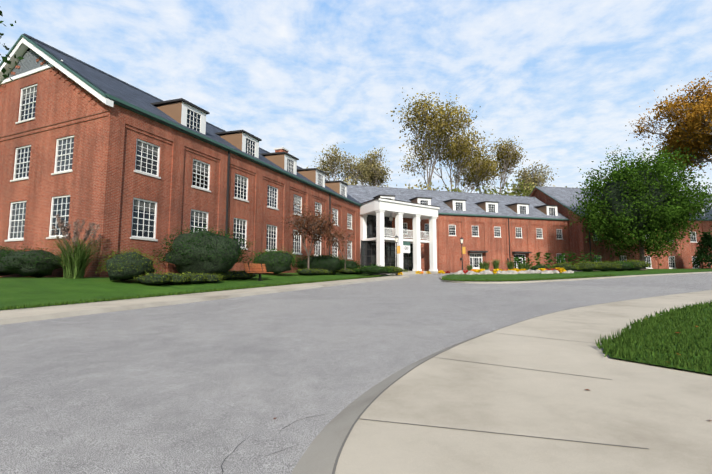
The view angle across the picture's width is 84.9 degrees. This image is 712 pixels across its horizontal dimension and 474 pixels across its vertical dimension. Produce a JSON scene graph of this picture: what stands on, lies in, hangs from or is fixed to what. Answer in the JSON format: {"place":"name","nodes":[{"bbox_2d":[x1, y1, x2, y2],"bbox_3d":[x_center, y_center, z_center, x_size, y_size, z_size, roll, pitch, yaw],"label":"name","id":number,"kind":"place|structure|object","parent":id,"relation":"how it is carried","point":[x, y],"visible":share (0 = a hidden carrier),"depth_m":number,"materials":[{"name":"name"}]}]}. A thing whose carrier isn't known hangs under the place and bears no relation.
{"place":"outdoors","nodes":[
{"label":"outdoors","id":0,"kind":"place"},
{"bbox_2d":[0,10,23,80],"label":"tree","id":1,"kind":"object","parent":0,"point":[5,60],"depth_m":17.94,"materials":[{"name":"green plant"}]},
{"bbox_2d":[34,233,119,278],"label":"pampas grass","id":2,"kind":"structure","parent":0,"point":[78,259],"depth_m":16.06,"materials":[{"name":"green plant"}]},
{"bbox_2d":[51,214,100,265],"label":"grass plumes","id":3,"kind":"object","parent":2,"relation":"attached to","point":[75,232],"visible":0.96,"depth_m":16.35,"materials":[{"name":"beige plant"}]},
{"bbox_2d":[0,272,389,309],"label":"lawn grass","id":4,"kind":"structure","parent":0,"point":[18,291],"depth_m":14.45,"materials":[{"name":"green plant"}]},
{"bbox_2d":[0,246,17,275],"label":"shrub","id":5,"kind":"object","parent":4,"relation":"on","point":[4,273],"depth_m":18.74,"materials":[{"name":"green plant"}]},
{"bbox_2d":[0,244,64,277],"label":"shrub","id":6,"kind":"object","parent":4,"relation":"on","point":[38,272],"depth_m":16.75,"materials":[{"name":"green plant"}]},
{"bbox_2d":[96,247,168,280],"bbox_3d":[-9.354,1.071,16.316,2.829,1.543,2.685,0,-6,1],"label":"shrub","id":7,"kind":"object","parent":4,"relation":"on","point":[128,273],"depth_m":15.75,"materials":[{"name":"green plant"}]},
{"bbox_2d":[130,271,224,284],"bbox_3d":[-7.811,1.838,17.724,1.859,0.634,4.774,-3,-6,24],"label":"ground cover bush","id":8,"kind":"object","parent":4,"relation":"on","point":[160,277],"depth_m":16.89,"materials":[{"name":"green plant"}]},
{"bbox_2d":[153,222,256,274],"bbox_3d":[-7.922,0.668,20.413,5.890,3.028,4.274,0,-6,1],"label":"bush","id":9,"kind":"object","parent":4,"relation":"on","point":[206,265],"depth_m":19.43,"materials":[{"name":"green plant"}]},
{"bbox_2d":[212,270,257,278],"bbox_3d":[-6.865,2.040,21.383,1.779,0.585,3.834,-3,-6,25],"label":"ground cover bush","id":10,"kind":"object","parent":4,"relation":"on","point":[245,274],"depth_m":21.22,"materials":[{"name":"green plant"}]},
{"bbox_2d":[244,263,272,280],"bbox_3d":[-5.567,2.015,22.327,0.655,1.030,1.900,-2,-6,23],"label":"bench","id":11,"kind":"object","parent":4,"relation":"on","point":[254,269],"visible":0.92,"depth_m":22.25,"materials":[{"name":"brown wood"}]},
{"bbox_2d":[249,246,303,273],"bbox_3d":[-5.675,1.594,26.951,4.150,1.994,3.132,0,-6,1],"label":"shrub","id":12,"kind":"object","parent":4,"relation":"on","point":[275,269],"depth_m":26.13,"materials":[{"name":"green plant"}]},
{"bbox_2d":[295,268,337,274],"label":"ground cover bush","id":13,"kind":"object","parent":4,"relation":"on","point":[301,272],"depth_m":29.71,"materials":[{"name":"green plant"}]},
{"bbox_2d":[295,252,350,271],"bbox_3d":[-2.978,2.119,32.484,5.370,1.703,3.455,0,-6,1],"label":"shrub","id":14,"kind":"object","parent":4,"relation":"on","point":[332,268],"depth_m":31.69,"materials":[{"name":"green plant"}]},
{"bbox_2d":[337,268,361,273],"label":"ground cover bush","id":15,"kind":"object","parent":4,"relation":"on","point":[346,272],"depth_m":34.75,"materials":[{"name":"green plant"}]},
{"bbox_2d":[0,275,409,324],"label":"sidewalk pavement","id":16,"kind":"structure","parent":0,"point":[32,314],"depth_m":11.22,"materials":[{"name":"concrete"}]},
{"bbox_2d":[0,275,380,309],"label":"curb","id":17,"kind":"structure","parent":16,"relation":"on","point":[130,297],"depth_m":13.51,"materials":[{"name":"grey concrete"}]},
{"bbox_2d":[394,235,399,274],"bbox_3d":[4.022,1.734,38.062,0.622,3.980,0.499,-2,-6,23],"label":"lamp post","id":18,"kind":"object","parent":16,"relation":"on","point":[396,237],"visible":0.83,"depth_m":38.11,"materials":[{"name":"black metal"}]},
{"bbox_2d":[307,142,371,183],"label":"tree","id":19,"kind":"object","parent":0,"point":[338,160],"depth_m":81.76,"materials":[{"name":"green plant"}]},
{"bbox_2d":[0,271,711,473],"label":"road asphalt","id":20,"kind":"structure","parent":0,"point":[206,387],"depth_m":4.36,"materials":[{"name":"grey asphalt"}]},
{"bbox_2d":[221,414,323,473],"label":"road cracks","id":21,"kind":"object","parent":20,"relation":"on","point":[263,456],"visible":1,"depth_m":2.29,"materials":[{"name":"grey asphalt"}]},
{"bbox_2d":[440,268,711,283],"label":"lawn","id":22,"kind":"structure","parent":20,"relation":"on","point":[618,274],"depth_m":31.48,"materials":[{"name":"plant"}]},
{"bbox_2d":[460,236,465,269],"bbox_3d":[11.360,1.904,41.481,0.622,3.980,0.499,-2,-6,23],"label":"lamp post","id":23,"kind":"object","parent":22,"relation":"on","point":[462,248],"visible":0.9,"depth_m":41.53,"materials":[{"name":"black metal"}]},
{"bbox_2d":[464,265,473,270],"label":"ornamental grass","id":24,"kind":"object","parent":22,"relation":"on","point":[468,268],"depth_m":39.50,"materials":[{"name":"green plant"}]},
{"bbox_2d":[478,262,486,269],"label":"ornamental grass","id":25,"kind":"object","parent":22,"relation":"on","point":[482,266],"depth_m":39.80,"materials":[{"name":"green plant"}]},
{"bbox_2d":[480,260,490,269],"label":"ornamental grass","id":26,"kind":"object","parent":22,"relation":"on","point":[488,265],"depth_m":41.02,"materials":[{"name":"green plant"}]},
{"bbox_2d":[492,258,500,268],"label":"ornamental grass","id":27,"kind":"object","parent":22,"relation":"on","point":[496,263],"depth_m":40.39,"materials":[{"name":"green plant"}]},
{"bbox_2d":[506,259,515,269],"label":"ornamental grass","id":28,"kind":"object","parent":22,"relation":"on","point":[510,264],"depth_m":40.58,"materials":[{"name":"green plant"}]},
{"bbox_2d":[454,270,573,274],"bbox_3d":[15.312,3.449,38.080,11.728,0.661,3.260,1,-6,-7],"label":"garden rock","id":29,"kind":"object","parent":22,"relation":"on","point":[514,272],"visible":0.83,"depth_m":37.21,"materials":[{"name":"white stone"}]},
{"bbox_2d":[510,256,521,268],"bbox_3d":[17.272,2.729,41.620,1.474,1.433,1.292,4,-7,-37],"label":"canna","id":30,"kind":"object","parent":22,"relation":"on","point":[517,260],"visible":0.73,"depth_m":41.57,"materials":[{"name":"green plant"}]},
{"bbox_2d":[523,262,530,269],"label":"ornamental grass","id":31,"kind":"object","parent":22,"relation":"on","point":[526,266],"depth_m":41.01,"materials":[{"name":"green plant"}]},
{"bbox_2d":[521,256,532,267],"bbox_3d":[18.358,2.741,41.745,1.502,1.408,1.423,0,-6,1],"label":"canna","id":32,"kind":"object","parent":22,"relation":"on","point":[525,260],"visible":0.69,"depth_m":41.59,"materials":[{"name":"green plant"}]},
{"bbox_2d":[441,274,615,280],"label":"curb","id":33,"kind":"structure","parent":22,"relation":"on","point":[569,277],"depth_m":23.24,"materials":[{"name":"grey concrete"}]},
{"bbox_2d":[533,252,541,264],"bbox_3d":[19.618,2.491,42.180,1.361,1.712,1.599,-5,-8,41],"label":"canna","id":34,"kind":"object","parent":22,"relation":"on","point":[538,254],"visible":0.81,"depth_m":42.02,"materials":[{"name":"green plant"}]},
{"bbox_2d":[529,264,551,269],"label":"island shrub","id":35,"kind":"object","parent":22,"relation":"on","point":[533,267],"depth_m":39.84,"materials":[{"name":"green plant"}]},
{"bbox_2d":[544,253,556,267],"bbox_3d":[21.193,2.572,42.789,1.421,1.724,1.302,3,-6,-28],"label":"canna","id":36,"kind":"object","parent":22,"relation":"on","point":[548,261],"visible":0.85,"depth_m":42.71,"materials":[{"name":"green plant"}]},
{"bbox_2d":[554,253,565,263],"bbox_3d":[22.506,2.613,42.985,1.398,1.690,1.381,-2,-6,22],"label":"canna","id":37,"kind":"object","parent":22,"relation":"on","point":[561,256],"visible":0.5,"depth_m":42.84,"materials":[{"name":"green plant"}]},
{"bbox_2d":[556,267,565,272],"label":"flowers","id":38,"kind":"object","parent":22,"relation":"on","point":[562,269],"visible":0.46,"depth_m":38.41,"materials":[{"name":"yellow plant"}]},
{"bbox_2d":[550,262,579,270],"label":"island shrub","id":39,"kind":"object","parent":22,"relation":"on","point":[571,265],"depth_m":41.18,"materials":[{"name":"green plant"}]},
{"bbox_2d":[563,251,577,263],"bbox_3d":[23.978,2.467,43.586,1.513,1.846,1.818,5,-8,-44],"label":"canna","id":40,"kind":"object","parent":22,"relation":"on","point":[570,259],"visible":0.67,"depth_m":43.40,"materials":[{"name":"green plant"}]},
{"bbox_2d":[577,252,594,262],"bbox_3d":[25.906,2.547,43.996,1.827,1.768,1.148,-4,-7,32],"label":"canna","id":41,"kind":"object","parent":22,"relation":"on","point":[584,258],"visible":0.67,"depth_m":43.99,"materials":[{"name":"green plant"}]},
{"bbox_2d":[574,261,601,270],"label":"island shrub","id":42,"kind":"object","parent":22,"relation":"on","point":[590,268],"depth_m":41.69,"materials":[{"name":"green plant"}]},
{"bbox_2d":[590,252,600,261],"bbox_3d":[27.381,2.587,44.434,1.209,1.761,1.578,2,-6,-21],"label":"canna","id":43,"kind":"object","parent":22,"relation":"on","point":[595,259],"visible":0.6,"depth_m":44.49,"materials":[{"name":"green plant"}]},
{"bbox_2d":[592,260,621,270],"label":"island shrub","id":44,"kind":"object","parent":22,"relation":"on","point":[607,268],"depth_m":42.37,"materials":[{"name":"green plant"}]},
{"bbox_2d":[612,260,635,270],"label":"island shrub","id":45,"kind":"object","parent":22,"relation":"on","point":[623,268],"depth_m":43.60,"materials":[{"name":"green plant"}]},
{"bbox_2d":[624,259,651,269],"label":"island shrub","id":46,"kind":"object","parent":22,"relation":"on","point":[638,264],"depth_m":44.68,"materials":[{"name":"green plant"}]},
{"bbox_2d":[689,229,711,268],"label":"conifer","id":47,"kind":"object","parent":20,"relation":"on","point":[705,241],"depth_m":51.89,"materials":[{"name":"green plant"}]},
{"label":"low trunk","id":48,"kind":"object","parent":20,"relation":"on","visible":0},
{"bbox_2d":[334,176,356,184],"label":"tree","id":49,"kind":"object","parent":48,"relation":"on","point":[352,183],"visible":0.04,"depth_m":76.69,"materials":[{"name":"green plant"}]},
{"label":"low trunk","id":50,"kind":"object","parent":20,"relation":"on","visible":0},
{"bbox_2d":[405,180,435,189],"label":"tree","id":51,"kind":"object","parent":50,"relation":"on","point":[424,186],"visible":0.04,"depth_m":73.21,"materials":[{"name":"plant"}]},
{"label":"low trunk","id":52,"kind":"object","parent":20,"relation":"on","visible":0},
{"bbox_2d":[476,183,517,195],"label":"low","id":53,"kind":"object","parent":52,"relation":"on","point":[488,190],"visible":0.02,"depth_m":73.12,"materials":[{"name":"green plant"}]},
{"bbox_2d":[499,176,543,195],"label":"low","id":54,"kind":"object","parent":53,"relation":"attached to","point":[526,191],"depth_m":74.36,"materials":[{"name":"green plant"}]},
{"bbox_2d":[516,180,554,195],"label":"tree","id":55,"kind":"object","parent":52,"relation":"on","point":[533,186],"depth_m":76.44,"materials":[{"name":"green plant"}]},
{"bbox_2d":[0,0,711,195],"label":"sky","id":56,"kind":"structure","parent":0,"point":[566,78],"materials":[{"name":"blue"}]},
{"bbox_2d":[341,146,392,186],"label":"tree","id":57,"kind":"object","parent":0,"point":[373,165],"depth_m":93.30,"materials":[{"name":"plant"}]},
{"bbox_2d":[355,264,392,274],"bbox_3d":[1.447,2.905,34.933,4.451,0.975,3.247,0,-6,1],"label":"bed shrub","id":58,"kind":"object","parent":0,"point":[383,268],"depth_m":34.28,"materials":[{"name":"green plant"}]},
{"bbox_2d":[387,87,481,189],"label":"tree","id":59,"kind":"object","parent":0,"point":[411,120],"depth_m":68.69,"materials":[{"name":"green plant"}]},
{"bbox_2d":[399,116,506,192],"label":"tree","id":60,"kind":"object","parent":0,"point":[466,150],"depth_m":76.60,"materials":[{"name":"green plant"}]},
{"bbox_2d":[460,136,527,192],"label":"tree","id":61,"kind":"object","parent":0,"point":[508,151],"depth_m":86.44,"materials":[{"name":"green plant"}]},
{"bbox_2d":[291,290,711,473],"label":"pavement","id":62,"kind":"structure","parent":0,"point":[663,414],"depth_m":2.60,"materials":[{"name":"concrete"}]},
{"bbox_2d":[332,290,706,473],"bbox_3d":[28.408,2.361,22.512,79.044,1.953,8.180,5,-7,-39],"label":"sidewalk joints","id":63,"kind":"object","parent":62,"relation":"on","point":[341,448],"visible":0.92,"depth_m":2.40,"materials":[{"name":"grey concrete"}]},
{"bbox_2d":[595,300,711,357],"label":"fringe grass","id":64,"kind":"structure","parent":62,"relation":"on","point":[654,320],"depth_m":5.48,"materials":[{"name":"green plant"}]},
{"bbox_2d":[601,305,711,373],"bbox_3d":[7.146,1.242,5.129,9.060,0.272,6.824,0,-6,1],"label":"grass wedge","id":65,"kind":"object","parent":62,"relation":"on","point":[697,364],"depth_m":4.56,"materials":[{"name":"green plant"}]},
{"bbox_2d":[512,160,558,196],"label":"tree","id":66,"kind":"object","parent":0,"point":[530,179],"depth_m":91.07,"materials":[{"name":"green plant"}]},
{"bbox_2d":[625,71,711,178],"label":"tree","id":67,"kind":"object","parent":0,"point":[693,122],"depth_m":49.92,"materials":[{"name":"plant"}]},
{"bbox_3d":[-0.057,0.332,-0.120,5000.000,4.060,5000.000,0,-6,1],"label":"terrain","id":68,"kind":"structure","parent":0,"visible":0},
{"bbox_2d":[0,33,360,276],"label":"building wing","id":69,"kind":"structure","parent":68,"relation":"on","point":[123,164],"depth_m":20.96,"materials":[{"name":"brick"}]},
{"bbox_2d":[281,198,341,268],"bbox_3d":[-3.443,0.015,29.672,4.777,6.071,4.810,0,-6,1],"label":"japanese maple","id":70,"kind":"object","parent":68,"relation":"on","point":[317,218],"depth_m":29.57,"materials":[{"name":"brown plant"}]},
{"bbox_2d":[316,225,354,268],"bbox_3d":[-1.724,1.176,35.316,3.737,4.805,3.130,0,-6,1],"label":"tree","id":71,"kind":"object","parent":68,"relation":"on","point":[333,241],"depth_m":35.11,"materials":[{"name":"brown plant"}]},
{"bbox_2d":[337,259,362,271],"bbox_3d":[-1.198,2.605,36.298,4.014,1.454,3.335,0,-6,1],"label":"shrub","id":72,"kind":"object","parent":68,"relation":"on","point":[357,265],"depth_m":35.61,"materials":[{"name":"green plant"}]},
{"bbox_2d":[385,266,407,273],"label":"bed shrub","id":73,"kind":"object","parent":68,"relation":"on","point":[402,270],"depth_m":35.99,"materials":[{"name":"green plant"}]},
{"bbox_2d":[360,197,439,274],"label":"portico building","id":74,"kind":"structure","parent":68,"relation":"on","point":[378,232],"depth_m":45.69,"materials":[{"name":"paint"}]},
{"bbox_2d":[347,185,570,272],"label":"building wing","id":75,"kind":"structure","parent":68,"relation":"on","point":[490,227],"depth_m":54.17,"materials":[{"name":"brick"}]},
{"bbox_2d":[426,176,461,191],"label":"tree","id":76,"kind":"object","parent":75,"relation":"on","point":[454,190],"visible":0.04,"depth_m":74.38,"materials":[{"name":"green plant"}]},
{"bbox_2d":[528,186,711,270],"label":"building wing","id":77,"kind":"structure","parent":68,"relation":"on","point":[561,197],"depth_m":56.62,"materials":[{"name":"brick"}]},
{"bbox_2d":[564,140,711,269],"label":"tree","id":78,"kind":"object","parent":68,"relation":"on","point":[676,217],"depth_m":45.43,"materials":[{"name":"green plant"}]}
]}

